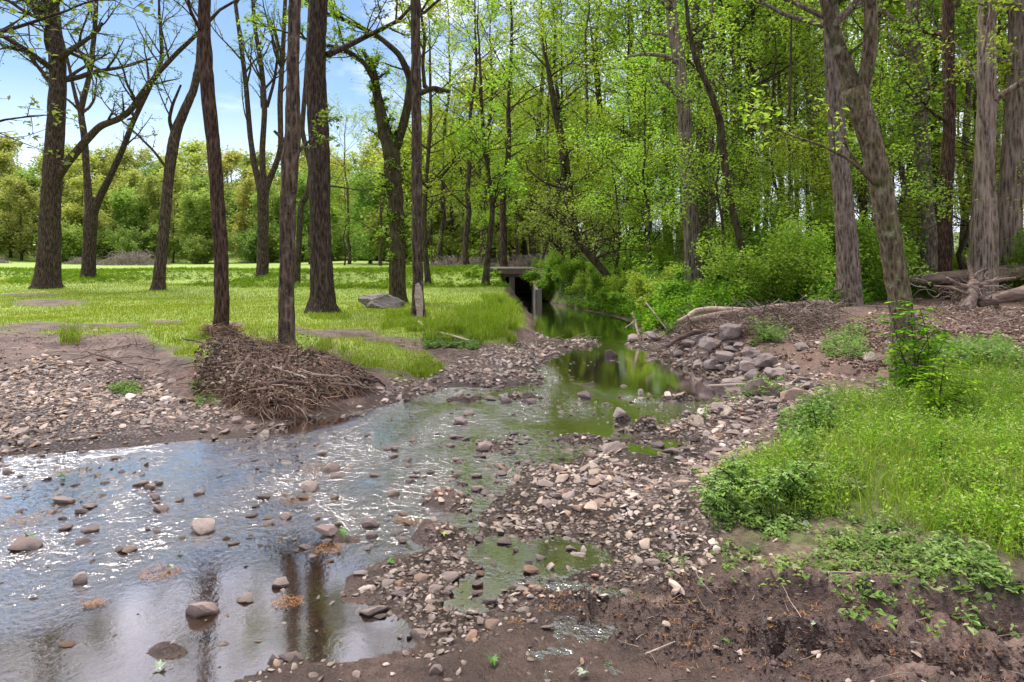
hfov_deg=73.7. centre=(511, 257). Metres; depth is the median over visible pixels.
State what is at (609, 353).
boulder
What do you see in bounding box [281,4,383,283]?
tree
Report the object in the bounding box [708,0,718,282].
tree
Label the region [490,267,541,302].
culvert bridge
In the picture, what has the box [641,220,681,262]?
shrub
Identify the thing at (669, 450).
stone
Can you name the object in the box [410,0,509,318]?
tree
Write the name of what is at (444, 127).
tree
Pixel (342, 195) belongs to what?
tree
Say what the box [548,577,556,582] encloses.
stone
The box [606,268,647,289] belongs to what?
bush
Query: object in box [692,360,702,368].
boulder
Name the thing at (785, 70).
tree
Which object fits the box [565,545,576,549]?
rock
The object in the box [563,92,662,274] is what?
tree
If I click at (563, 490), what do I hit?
stone
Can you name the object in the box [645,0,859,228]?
tree
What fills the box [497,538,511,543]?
stone
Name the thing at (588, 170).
tree
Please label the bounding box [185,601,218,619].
rock
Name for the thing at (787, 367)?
stone
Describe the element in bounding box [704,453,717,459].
stone
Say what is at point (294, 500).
needle mat
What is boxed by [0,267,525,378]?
grass
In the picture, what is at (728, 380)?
boulder
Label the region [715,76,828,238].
tree
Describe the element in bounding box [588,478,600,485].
stone
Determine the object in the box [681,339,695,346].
boulder
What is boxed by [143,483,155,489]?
stone
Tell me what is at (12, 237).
tree
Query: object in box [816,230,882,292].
shrub
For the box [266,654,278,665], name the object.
rock
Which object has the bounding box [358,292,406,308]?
boulder
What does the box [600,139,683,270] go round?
tree
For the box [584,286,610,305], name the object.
bush
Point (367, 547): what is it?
stone
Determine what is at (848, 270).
tree
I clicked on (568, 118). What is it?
tree
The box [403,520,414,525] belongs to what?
stone
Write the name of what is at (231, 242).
shrub
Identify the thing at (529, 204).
tree
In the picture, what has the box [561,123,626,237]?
tree
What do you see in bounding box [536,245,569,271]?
bush
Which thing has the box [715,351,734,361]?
boulder
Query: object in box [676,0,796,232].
tree
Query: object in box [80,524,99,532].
rock
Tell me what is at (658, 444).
stone
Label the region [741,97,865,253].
tree
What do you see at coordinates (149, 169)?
tree
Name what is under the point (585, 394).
rock
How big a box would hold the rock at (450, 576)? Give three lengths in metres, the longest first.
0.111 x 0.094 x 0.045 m
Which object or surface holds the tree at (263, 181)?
on the ground at (100, 658)
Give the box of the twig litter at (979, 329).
[25,303,1023,681]
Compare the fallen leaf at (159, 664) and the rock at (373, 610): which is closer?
the fallen leaf at (159, 664)
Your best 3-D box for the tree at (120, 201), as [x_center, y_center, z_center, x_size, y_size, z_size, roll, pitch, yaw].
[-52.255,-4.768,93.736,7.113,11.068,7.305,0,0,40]
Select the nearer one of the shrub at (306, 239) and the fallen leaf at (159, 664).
the fallen leaf at (159, 664)
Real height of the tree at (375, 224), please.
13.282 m
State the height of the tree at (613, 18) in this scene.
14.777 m
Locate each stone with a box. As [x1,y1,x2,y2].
[17,440,23,445]
[58,524,72,529]
[75,508,87,513]
[75,537,92,545]
[82,371,92,374]
[82,502,97,508]
[97,426,107,430]
[114,546,124,551]
[122,546,138,552]
[132,480,149,485]
[140,425,149,429]
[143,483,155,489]
[149,493,160,499]
[175,498,184,501]
[221,413,229,417]
[228,541,239,544]
[245,513,257,517]
[256,494,269,499]
[263,515,270,519]
[263,519,275,526]
[296,493,308,498]
[298,544,311,549]
[320,539,331,544]
[330,472,342,481]
[330,495,338,500]
[353,570,369,575]
[365,545,372,550]
[369,473,379,476]
[376,577,386,582]
[381,579,394,586]
[383,445,394,451]
[388,453,398,457]
[393,529,402,535]
[394,579,405,586]
[394,587,407,591]
[396,567,405,571]
[398,511,407,515]
[398,537,408,542]
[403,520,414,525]
[407,570,417,575]
[414,573,428,581]
[424,604,435,612]
[426,599,435,604]
[428,584,443,592]
[438,628,451,633]
[440,589,450,594]
[444,586,454,590]
[446,443,454,447]
[452,456,463,460]
[463,410,474,415]
[471,473,482,476]
[471,485,481,490]
[471,590,481,595]
[472,580,482,586]
[474,536,482,542]
[475,570,484,575]
[476,616,485,624]
[481,598,497,603]
[485,619,499,629]
[493,463,504,468]
[494,470,506,474]
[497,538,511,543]
[509,584,523,588]
[515,586,529,591]
[515,606,528,612]
[521,493,528,498]
[524,581,534,586]
[528,584,543,590]
[536,479,552,486]
[536,554,545,561]
[542,499,555,508]
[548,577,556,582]
[549,493,561,497]
[556,488,566,493]
[561,490,574,499]
[572,505,584,511]
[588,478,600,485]
[594,498,605,504]
[596,485,606,488]
[612,462,626,468]
[651,441,664,447]
[660,487,672,492]
[663,447,678,452]
[673,448,681,453]
[678,446,689,449]
[681,470,689,474]
[690,464,702,470]
[698,351,708,356]
[703,467,712,472]
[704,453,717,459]
[706,332,717,336]
[708,407,718,411]
[711,448,722,451]
[715,364,724,369]
[715,433,723,437]
[720,415,729,418]
[721,447,728,451]
[724,346,738,350]
[726,429,739,434]
[730,424,741,429]
[733,342,743,347]
[733,375,744,380]
[740,417,751,420]
[743,357,752,361]
[743,409,755,415]
[744,369,759,379]
[753,396,761,400]
[755,402,763,409]
[760,396,770,400]
[768,403,779,408]
[785,364,792,370]
[791,365,799,369]
[793,376,809,382]
[801,382,812,388]
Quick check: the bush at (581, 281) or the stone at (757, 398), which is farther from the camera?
the bush at (581, 281)
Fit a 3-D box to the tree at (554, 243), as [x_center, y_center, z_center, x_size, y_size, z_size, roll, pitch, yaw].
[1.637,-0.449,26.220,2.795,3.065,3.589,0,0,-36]
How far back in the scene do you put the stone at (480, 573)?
3.86 m
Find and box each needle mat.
[0,512,45,525]
[80,596,106,606]
[135,563,183,583]
[271,594,304,607]
[281,495,312,503]
[293,461,350,475]
[312,543,348,554]
[393,515,422,524]
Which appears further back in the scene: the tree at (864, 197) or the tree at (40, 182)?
the tree at (40, 182)
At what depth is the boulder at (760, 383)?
7.64 m
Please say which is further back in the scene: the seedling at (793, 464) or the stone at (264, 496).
the stone at (264, 496)
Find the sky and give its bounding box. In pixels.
[0,0,1023,233]
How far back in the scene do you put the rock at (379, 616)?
3.41 m
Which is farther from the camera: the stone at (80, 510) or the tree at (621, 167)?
the tree at (621, 167)
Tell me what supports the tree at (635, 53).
on the ground at (100, 658)
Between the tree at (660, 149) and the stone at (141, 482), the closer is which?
the stone at (141, 482)
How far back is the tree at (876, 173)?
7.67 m
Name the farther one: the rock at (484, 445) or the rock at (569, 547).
the rock at (484, 445)
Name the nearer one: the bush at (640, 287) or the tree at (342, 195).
the bush at (640, 287)
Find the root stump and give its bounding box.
[934,255,1015,310]
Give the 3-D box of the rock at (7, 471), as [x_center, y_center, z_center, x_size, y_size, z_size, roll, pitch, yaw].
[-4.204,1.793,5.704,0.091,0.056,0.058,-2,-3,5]
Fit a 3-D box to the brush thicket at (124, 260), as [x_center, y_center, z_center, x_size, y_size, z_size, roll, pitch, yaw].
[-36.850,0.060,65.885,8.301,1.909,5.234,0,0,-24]
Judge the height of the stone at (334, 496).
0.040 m
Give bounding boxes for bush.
[462,267,480,278]
[468,264,482,274]
[476,268,496,278]
[492,268,500,276]
[519,262,555,288]
[530,274,554,300]
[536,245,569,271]
[545,249,584,279]
[549,248,585,285]
[564,265,607,297]
[570,269,593,283]
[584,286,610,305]
[587,259,621,289]
[599,263,643,300]
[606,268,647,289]
[608,278,652,307]
[622,261,685,312]
[638,259,696,291]
[651,265,735,304]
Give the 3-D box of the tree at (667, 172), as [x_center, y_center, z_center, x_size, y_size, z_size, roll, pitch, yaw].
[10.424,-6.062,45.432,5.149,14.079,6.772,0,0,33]
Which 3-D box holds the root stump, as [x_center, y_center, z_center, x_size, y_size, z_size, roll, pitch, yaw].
[9.123,0.547,13.593,2.079,1.225,0.596,0,0,-26]
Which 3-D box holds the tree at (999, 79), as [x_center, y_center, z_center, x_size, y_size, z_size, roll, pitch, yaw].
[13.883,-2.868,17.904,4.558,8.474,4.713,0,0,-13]
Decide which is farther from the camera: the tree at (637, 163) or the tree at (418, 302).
the tree at (637, 163)
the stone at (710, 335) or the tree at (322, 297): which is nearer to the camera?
the stone at (710, 335)
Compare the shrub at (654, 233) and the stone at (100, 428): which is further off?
the shrub at (654, 233)
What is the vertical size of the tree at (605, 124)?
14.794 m
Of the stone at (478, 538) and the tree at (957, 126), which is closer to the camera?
the stone at (478, 538)
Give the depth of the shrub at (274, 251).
85.75 m
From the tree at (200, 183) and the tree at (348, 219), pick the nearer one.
the tree at (348, 219)
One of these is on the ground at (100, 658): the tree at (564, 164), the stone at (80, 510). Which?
the tree at (564, 164)
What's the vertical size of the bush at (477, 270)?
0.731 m
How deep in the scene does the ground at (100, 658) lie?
3.81 m
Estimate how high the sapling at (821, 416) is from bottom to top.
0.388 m
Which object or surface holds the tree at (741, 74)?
on the ground at (100, 658)
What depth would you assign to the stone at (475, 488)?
5.26 m
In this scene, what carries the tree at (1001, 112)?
on the ground at (100, 658)
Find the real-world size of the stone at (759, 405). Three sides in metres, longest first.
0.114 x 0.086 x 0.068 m
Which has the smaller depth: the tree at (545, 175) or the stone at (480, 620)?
the stone at (480, 620)
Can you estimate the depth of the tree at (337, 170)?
102.39 m
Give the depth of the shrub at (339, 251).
85.69 m
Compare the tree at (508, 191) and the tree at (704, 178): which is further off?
the tree at (508, 191)
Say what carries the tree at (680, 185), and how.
on the ground at (100, 658)
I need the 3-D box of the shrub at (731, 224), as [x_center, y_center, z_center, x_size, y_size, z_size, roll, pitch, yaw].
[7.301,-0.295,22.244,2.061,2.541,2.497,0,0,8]
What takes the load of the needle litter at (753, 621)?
on the ground at (100, 658)
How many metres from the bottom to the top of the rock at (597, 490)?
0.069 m
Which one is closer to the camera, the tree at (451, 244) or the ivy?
the ivy
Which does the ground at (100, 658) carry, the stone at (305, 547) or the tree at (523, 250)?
the tree at (523, 250)
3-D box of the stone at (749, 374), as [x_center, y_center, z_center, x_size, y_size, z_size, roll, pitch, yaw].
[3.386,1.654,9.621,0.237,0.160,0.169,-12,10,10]
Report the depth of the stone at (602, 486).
5.12 m
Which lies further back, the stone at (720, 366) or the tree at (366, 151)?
the tree at (366, 151)
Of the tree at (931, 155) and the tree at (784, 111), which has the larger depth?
the tree at (784, 111)
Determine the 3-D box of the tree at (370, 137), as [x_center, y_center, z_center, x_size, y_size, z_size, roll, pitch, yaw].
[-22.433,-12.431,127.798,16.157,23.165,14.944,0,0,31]
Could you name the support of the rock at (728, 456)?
on the ground at (100, 658)
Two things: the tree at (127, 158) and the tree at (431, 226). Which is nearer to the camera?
the tree at (431, 226)
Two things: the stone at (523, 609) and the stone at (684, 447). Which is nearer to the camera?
the stone at (523, 609)
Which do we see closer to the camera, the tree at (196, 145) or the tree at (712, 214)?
the tree at (712, 214)
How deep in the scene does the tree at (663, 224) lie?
24.23 m
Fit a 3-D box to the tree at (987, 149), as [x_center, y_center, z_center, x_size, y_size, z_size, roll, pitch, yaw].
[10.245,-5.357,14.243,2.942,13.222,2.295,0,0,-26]
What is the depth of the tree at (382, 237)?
54.82 m
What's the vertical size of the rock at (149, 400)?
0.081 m
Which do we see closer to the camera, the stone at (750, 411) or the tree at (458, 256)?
the stone at (750, 411)
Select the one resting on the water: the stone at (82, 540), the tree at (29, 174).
the stone at (82, 540)
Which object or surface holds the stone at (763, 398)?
on the ground at (100, 658)
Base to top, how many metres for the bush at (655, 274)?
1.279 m
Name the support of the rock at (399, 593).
on the ground at (100, 658)
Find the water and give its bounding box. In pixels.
[0,295,742,676]
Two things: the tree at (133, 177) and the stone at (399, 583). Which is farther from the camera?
the tree at (133, 177)
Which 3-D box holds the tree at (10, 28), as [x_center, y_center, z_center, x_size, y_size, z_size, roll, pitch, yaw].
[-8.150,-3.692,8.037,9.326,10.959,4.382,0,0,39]
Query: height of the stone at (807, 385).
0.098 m
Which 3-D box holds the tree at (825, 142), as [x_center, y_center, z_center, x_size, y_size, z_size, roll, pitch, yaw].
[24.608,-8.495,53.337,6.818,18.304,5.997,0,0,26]
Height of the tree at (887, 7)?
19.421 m
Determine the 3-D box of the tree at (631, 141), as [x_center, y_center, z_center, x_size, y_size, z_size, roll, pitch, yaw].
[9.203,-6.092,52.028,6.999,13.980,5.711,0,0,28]
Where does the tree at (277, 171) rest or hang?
on the ground at (100, 658)
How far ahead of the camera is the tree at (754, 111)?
41.30 m
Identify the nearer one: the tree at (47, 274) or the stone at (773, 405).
the stone at (773, 405)
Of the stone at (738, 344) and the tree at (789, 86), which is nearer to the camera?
the stone at (738, 344)
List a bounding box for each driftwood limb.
[419,321,470,340]
[666,327,712,347]
[677,306,742,321]
[707,383,744,386]
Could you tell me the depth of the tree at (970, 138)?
28.80 m
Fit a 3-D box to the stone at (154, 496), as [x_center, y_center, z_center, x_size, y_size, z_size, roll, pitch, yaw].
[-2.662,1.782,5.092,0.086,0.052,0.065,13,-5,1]
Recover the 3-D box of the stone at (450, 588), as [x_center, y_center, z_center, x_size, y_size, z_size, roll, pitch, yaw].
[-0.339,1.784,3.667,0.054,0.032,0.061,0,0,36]
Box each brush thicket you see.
[0,257,13,262]
[62,256,99,264]
[96,249,174,265]
[423,254,481,266]
[449,256,498,266]
[497,254,547,267]
[516,254,548,267]
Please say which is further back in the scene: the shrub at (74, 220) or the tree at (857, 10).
the shrub at (74, 220)
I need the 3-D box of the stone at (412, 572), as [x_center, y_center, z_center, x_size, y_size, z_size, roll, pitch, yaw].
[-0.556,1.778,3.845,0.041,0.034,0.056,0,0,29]
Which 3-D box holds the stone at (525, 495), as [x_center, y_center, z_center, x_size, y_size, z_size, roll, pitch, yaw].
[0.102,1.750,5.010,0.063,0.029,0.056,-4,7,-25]
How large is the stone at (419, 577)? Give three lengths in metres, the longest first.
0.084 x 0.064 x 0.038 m
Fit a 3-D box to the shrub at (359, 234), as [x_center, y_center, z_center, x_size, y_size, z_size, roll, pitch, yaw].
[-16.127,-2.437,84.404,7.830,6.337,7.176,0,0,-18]
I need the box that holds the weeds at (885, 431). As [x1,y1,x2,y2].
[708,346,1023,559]
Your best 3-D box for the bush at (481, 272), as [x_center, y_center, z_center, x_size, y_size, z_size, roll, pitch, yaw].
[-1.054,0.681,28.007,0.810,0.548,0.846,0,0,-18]
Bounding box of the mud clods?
[536,562,1023,681]
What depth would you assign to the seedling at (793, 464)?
4.48 m
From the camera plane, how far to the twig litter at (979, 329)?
9.72 m
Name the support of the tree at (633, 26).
on the ground at (100, 658)
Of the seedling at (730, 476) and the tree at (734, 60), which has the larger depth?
the tree at (734, 60)
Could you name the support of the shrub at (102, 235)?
on the ground at (100, 658)
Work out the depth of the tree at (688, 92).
18.70 m
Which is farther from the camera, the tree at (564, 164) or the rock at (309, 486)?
the tree at (564, 164)
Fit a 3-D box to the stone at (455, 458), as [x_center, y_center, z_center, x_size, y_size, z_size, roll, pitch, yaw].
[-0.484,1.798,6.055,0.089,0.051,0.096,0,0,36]
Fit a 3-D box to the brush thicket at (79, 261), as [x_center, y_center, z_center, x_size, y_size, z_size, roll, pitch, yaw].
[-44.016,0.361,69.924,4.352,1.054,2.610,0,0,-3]
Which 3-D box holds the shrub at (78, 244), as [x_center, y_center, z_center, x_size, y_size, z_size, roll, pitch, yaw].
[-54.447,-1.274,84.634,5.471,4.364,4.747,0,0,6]
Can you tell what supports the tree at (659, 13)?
on the ground at (100, 658)
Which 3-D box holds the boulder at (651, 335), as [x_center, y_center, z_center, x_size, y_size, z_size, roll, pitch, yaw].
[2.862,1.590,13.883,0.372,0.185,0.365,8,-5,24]
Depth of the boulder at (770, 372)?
9.02 m
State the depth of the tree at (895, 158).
39.21 m
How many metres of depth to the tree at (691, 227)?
20.80 m
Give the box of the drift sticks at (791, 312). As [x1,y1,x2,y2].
[639,275,866,361]
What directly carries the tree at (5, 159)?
on the ground at (100, 658)
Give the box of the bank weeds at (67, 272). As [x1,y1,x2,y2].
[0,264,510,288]
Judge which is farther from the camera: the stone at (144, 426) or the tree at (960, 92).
the tree at (960, 92)
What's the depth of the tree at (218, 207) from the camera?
12.14 m
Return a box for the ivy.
[865,339,944,396]
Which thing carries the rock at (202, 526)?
on the water
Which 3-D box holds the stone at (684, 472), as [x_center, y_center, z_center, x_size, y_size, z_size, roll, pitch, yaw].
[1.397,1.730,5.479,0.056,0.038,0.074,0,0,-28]
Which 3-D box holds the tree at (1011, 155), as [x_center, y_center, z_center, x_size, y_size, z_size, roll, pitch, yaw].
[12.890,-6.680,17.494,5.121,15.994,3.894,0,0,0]
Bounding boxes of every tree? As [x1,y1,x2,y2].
[0,0,174,164]
[0,0,237,288]
[0,132,37,223]
[0,148,25,249]
[0,168,39,260]
[0,169,33,257]
[4,135,26,178]
[6,160,41,228]
[21,152,90,227]
[24,137,76,220]
[27,153,72,225]
[31,167,70,225]
[35,171,112,259]
[36,0,195,277]
[37,142,116,256]
[66,148,122,213]
[84,0,199,290]
[90,141,135,218]
[101,144,155,220]
[104,162,153,234]
[105,183,151,260]
[125,170,186,259]
[131,160,178,228]
[138,148,164,221]
[145,155,194,253]
[149,185,186,262]
[162,137,206,197]
[168,0,229,335]
[170,183,234,263]
[175,146,225,240]
[177,168,232,237]
[183,0,305,277]
[199,143,244,223]
[221,147,246,246]
[224,150,275,233]
[225,187,254,248]
[227,165,279,258]
[228,169,269,260]
[235,0,449,303]
[239,181,280,261]
[268,164,280,227]
[270,162,308,224]
[272,141,308,201]
[273,0,342,345]
[277,167,344,263]
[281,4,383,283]
[300,92,381,263]
[304,0,438,313]
[330,86,424,265]
[330,148,354,225]
[330,162,379,264]
[330,179,355,256]
[331,149,354,213]
[334,150,371,176]
[342,161,405,263]
[343,0,518,264]
[348,171,364,226]
[354,141,381,169]
[356,152,409,261]
[359,118,461,263]
[361,0,553,264]
[363,129,382,169]
[391,0,501,285]
[393,114,456,257]
[401,73,487,264]
[404,109,512,263]
[406,120,485,263]
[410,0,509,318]
[421,0,574,261]
[422,60,506,244]
[422,105,499,260]
[433,73,522,256]
[438,58,562,262]
[440,0,602,266]
[442,0,560,285]
[456,125,528,263]
[456,244,478,256]
[460,0,638,257]
[462,49,565,260]
[483,69,551,263]
[484,63,596,260]
[486,0,674,249]
[494,31,621,226]
[496,208,528,260]
[498,116,578,262]
[510,1,595,256]
[510,134,579,267]
[511,55,597,256]
[512,0,617,277]
[512,132,668,303]
[512,210,607,267]
[513,201,552,259]
[519,0,604,253]
[519,0,644,262]
[519,89,645,249]
[520,55,584,251]
[526,0,690,229]
[527,94,572,225]
[532,103,623,231]
[533,50,591,237]
[534,34,616,204]
[542,0,656,262]
[546,1,728,250]
[549,1,652,263]
[552,138,628,268]
[560,1,736,275]
[561,45,674,267]
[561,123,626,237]
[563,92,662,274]
[567,0,718,234]
[567,80,619,250]
[570,0,716,266]
[578,113,658,232]
[580,0,669,269]
[581,0,708,234]
[581,29,628,240]
[590,70,695,257]
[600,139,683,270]
[606,86,660,233]
[609,0,766,243]
[613,127,701,280]
[616,0,823,240]
[617,0,748,292]
[622,51,678,231]
[625,0,829,244]
[625,43,693,231]
[626,92,731,240]
[636,12,744,261]
[638,2,730,248]
[639,16,815,286]
[640,0,780,278]
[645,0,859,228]
[651,7,782,190]
[652,75,695,252]
[655,83,757,260]
[661,110,728,230]
[663,0,750,303]
[663,0,848,266]
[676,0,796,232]
[686,8,767,225]
[691,25,787,190]
[700,162,779,275]
[702,12,785,99]
[707,0,909,305]
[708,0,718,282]
[713,133,825,288]
[715,4,858,235]
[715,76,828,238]
[716,0,816,229]
[727,0,818,226]
[733,0,918,381]
[737,116,828,236]
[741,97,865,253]
[742,0,823,238]
[743,81,806,236]
[744,4,822,152]
[745,0,863,212]
[754,4,822,184]
[756,0,899,219]
[759,42,899,215]
[760,1,848,220]
[765,138,853,262]
[773,113,857,220]
[774,1,893,223]
[776,12,938,237]
[777,1,898,168]
[788,7,996,299]
[793,0,1005,273]
[798,1,1006,239]
[799,11,906,240]
[800,56,855,192]
[803,0,896,176]
[807,1,965,236]
[812,0,941,225]
[812,113,918,271]
[840,0,973,231]
[841,0,973,240]
[841,7,1006,239]
[848,11,937,133]
[851,0,1007,269]
[851,111,936,239]
[853,71,973,251]
[853,97,956,208]
[857,1,1006,204]
[858,0,1007,299]
[869,57,973,208]
[872,19,1001,261]
[873,0,1008,189]
[874,0,977,292]
[878,4,957,232]
[886,3,1007,127]
[887,113,906,199]
[915,75,1023,222]
[920,0,1023,308]
[925,10,1007,166]
[929,111,972,229]
[933,107,1002,252]
[934,1,1006,108]
[938,82,971,210]
[953,48,1023,214]
[955,0,1023,300]
[958,4,973,252]
[961,0,1023,297]
[995,87,1023,211]
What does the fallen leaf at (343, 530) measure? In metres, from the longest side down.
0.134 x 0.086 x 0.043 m
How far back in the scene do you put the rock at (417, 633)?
3.23 m
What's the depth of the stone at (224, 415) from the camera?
7.28 m
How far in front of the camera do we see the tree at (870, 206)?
26.23 m
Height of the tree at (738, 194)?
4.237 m
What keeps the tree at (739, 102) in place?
on the ground at (100, 658)
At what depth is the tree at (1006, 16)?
30.81 m
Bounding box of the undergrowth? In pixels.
[529,254,966,334]
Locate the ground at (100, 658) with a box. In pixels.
[0,232,1023,681]
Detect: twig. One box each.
[645,641,674,654]
[822,571,892,573]
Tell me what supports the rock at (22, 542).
on the water
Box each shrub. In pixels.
[0,229,8,240]
[24,217,82,256]
[32,217,82,262]
[61,222,99,262]
[61,231,82,261]
[96,222,125,261]
[103,222,156,263]
[113,229,155,260]
[138,222,179,262]
[173,232,207,263]
[180,224,236,262]
[182,233,213,263]
[228,219,279,262]
[241,227,279,262]
[295,225,308,261]
[302,233,337,254]
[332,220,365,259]
[332,235,346,260]
[350,227,388,260]
[610,229,679,275]
[621,245,669,270]
[626,225,656,261]
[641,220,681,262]
[667,225,718,273]
[683,242,708,272]
[691,215,835,305]
[703,210,759,277]
[708,221,781,280]
[724,209,806,302]
[754,208,835,301]
[798,203,915,258]
[801,197,933,299]
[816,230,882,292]
[867,237,918,278]
[923,266,960,297]
[937,251,968,271]
[952,243,968,269]
[999,224,1023,301]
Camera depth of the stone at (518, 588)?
3.66 m
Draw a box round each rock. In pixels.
[2,469,14,473]
[7,534,42,551]
[12,427,29,434]
[52,496,76,502]
[58,640,76,647]
[72,571,87,587]
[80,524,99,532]
[110,455,120,459]
[145,398,152,403]
[153,504,168,513]
[175,415,188,421]
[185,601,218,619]
[190,518,214,536]
[193,489,204,494]
[229,416,242,423]
[236,592,253,603]
[243,424,257,428]
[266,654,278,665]
[271,576,288,589]
[278,651,304,661]
[279,512,291,519]
[300,480,319,492]
[314,523,337,535]
[319,463,340,475]
[359,605,388,615]
[361,518,379,530]
[364,531,377,539]
[374,613,386,618]
[387,489,399,496]
[391,590,408,597]
[409,628,430,639]
[429,664,442,674]
[441,571,458,583]
[454,416,467,424]
[476,441,491,450]
[484,395,495,399]
[501,397,510,402]
[521,398,536,403]
[523,565,538,574]
[552,466,566,471]
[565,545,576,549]
[577,391,591,398]
[586,487,600,493]
[602,441,623,452]
[613,407,627,417]
[644,558,660,567]
[726,452,746,460]
[780,387,805,402]
[862,352,875,360]
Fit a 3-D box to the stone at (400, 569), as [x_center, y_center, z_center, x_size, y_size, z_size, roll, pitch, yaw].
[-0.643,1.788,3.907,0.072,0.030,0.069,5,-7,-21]
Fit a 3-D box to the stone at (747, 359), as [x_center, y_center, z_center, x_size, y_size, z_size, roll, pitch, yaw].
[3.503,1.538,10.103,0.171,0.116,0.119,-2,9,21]
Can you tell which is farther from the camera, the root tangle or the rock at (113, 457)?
the root tangle
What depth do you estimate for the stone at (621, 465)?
5.65 m
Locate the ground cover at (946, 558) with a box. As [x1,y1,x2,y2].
[106,316,1023,637]
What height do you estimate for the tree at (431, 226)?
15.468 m
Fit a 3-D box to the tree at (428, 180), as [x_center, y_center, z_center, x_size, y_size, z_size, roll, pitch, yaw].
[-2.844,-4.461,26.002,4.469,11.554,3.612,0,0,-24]
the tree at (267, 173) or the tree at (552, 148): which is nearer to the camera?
the tree at (552, 148)
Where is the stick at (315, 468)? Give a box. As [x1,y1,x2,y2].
[314,456,317,479]
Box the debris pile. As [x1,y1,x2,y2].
[180,316,385,426]
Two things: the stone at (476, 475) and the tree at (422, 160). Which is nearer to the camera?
the stone at (476, 475)
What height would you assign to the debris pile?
1.052 m
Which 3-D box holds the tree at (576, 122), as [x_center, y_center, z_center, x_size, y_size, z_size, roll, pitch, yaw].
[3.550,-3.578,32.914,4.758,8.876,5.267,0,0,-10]
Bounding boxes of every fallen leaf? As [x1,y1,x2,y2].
[149,659,165,675]
[335,525,346,537]
[487,650,498,665]
[577,667,586,675]
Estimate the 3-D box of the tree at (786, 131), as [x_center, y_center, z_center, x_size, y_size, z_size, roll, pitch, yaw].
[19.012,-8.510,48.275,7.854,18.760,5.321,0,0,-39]
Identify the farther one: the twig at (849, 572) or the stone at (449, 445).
the stone at (449, 445)
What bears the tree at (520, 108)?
on the ground at (100, 658)
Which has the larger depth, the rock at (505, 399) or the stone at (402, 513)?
the rock at (505, 399)
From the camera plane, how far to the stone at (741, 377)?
9.70 m
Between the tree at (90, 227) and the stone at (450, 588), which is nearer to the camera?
the stone at (450, 588)
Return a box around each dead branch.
[625,312,639,335]
[646,302,666,330]
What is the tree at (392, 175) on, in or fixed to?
on the ground at (100, 658)
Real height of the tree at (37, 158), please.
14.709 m
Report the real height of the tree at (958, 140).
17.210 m
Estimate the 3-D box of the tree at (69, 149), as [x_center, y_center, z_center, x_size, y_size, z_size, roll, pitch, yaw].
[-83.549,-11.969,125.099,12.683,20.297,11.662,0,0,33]
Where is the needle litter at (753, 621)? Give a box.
[507,563,1009,681]
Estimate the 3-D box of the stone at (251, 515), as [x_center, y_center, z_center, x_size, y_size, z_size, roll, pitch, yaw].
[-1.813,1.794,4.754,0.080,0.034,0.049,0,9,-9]
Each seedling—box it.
[687,475,744,512]
[709,454,761,485]
[740,466,802,508]
[773,459,829,498]
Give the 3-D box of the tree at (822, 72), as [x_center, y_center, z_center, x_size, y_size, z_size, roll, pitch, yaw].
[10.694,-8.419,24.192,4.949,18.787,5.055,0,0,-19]
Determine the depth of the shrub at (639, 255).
27.85 m
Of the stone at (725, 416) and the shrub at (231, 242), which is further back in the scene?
the shrub at (231, 242)
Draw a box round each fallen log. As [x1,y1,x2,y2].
[689,300,841,323]
[908,264,1023,286]
[977,286,1023,307]
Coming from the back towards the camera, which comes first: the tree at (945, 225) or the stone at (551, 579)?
the tree at (945, 225)
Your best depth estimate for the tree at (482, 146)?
25.38 m
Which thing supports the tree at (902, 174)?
on the ground at (100, 658)
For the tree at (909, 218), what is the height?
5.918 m
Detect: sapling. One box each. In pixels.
[784,399,840,439]
[867,300,972,392]
[905,438,974,475]
[906,355,985,417]
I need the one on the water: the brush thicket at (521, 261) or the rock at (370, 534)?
the rock at (370, 534)
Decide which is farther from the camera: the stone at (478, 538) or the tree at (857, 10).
the tree at (857, 10)
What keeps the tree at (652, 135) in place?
on the ground at (100, 658)
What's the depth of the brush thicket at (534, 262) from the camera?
37.53 m
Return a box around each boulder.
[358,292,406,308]
[604,350,617,356]
[628,334,640,341]
[645,331,659,340]
[673,350,683,357]
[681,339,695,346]
[691,334,702,340]
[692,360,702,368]
[698,336,720,349]
[703,359,716,368]
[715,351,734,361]
[719,323,742,340]
[722,378,743,383]
[732,365,739,370]
[739,360,760,372]
[741,346,761,355]
[741,380,781,397]
[754,353,777,367]
[764,367,784,378]
[793,342,806,349]
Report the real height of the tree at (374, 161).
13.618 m
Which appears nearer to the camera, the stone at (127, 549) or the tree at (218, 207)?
the stone at (127, 549)
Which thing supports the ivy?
on the ground at (100, 658)
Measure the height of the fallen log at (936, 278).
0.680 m
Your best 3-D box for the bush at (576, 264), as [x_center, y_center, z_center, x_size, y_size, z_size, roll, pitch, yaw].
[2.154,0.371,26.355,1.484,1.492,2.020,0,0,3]
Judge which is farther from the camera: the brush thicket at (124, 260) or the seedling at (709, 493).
the brush thicket at (124, 260)
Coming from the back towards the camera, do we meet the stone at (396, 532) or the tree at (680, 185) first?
the tree at (680, 185)
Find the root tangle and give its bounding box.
[910,262,1022,309]
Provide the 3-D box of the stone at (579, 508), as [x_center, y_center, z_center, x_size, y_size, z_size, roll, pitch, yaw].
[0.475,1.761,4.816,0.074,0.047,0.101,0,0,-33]
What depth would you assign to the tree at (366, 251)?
62.82 m
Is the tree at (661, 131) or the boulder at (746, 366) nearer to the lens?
the boulder at (746, 366)
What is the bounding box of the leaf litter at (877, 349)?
[0,299,1023,382]
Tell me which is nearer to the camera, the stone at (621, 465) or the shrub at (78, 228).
the stone at (621, 465)
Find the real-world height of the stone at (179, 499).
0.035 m

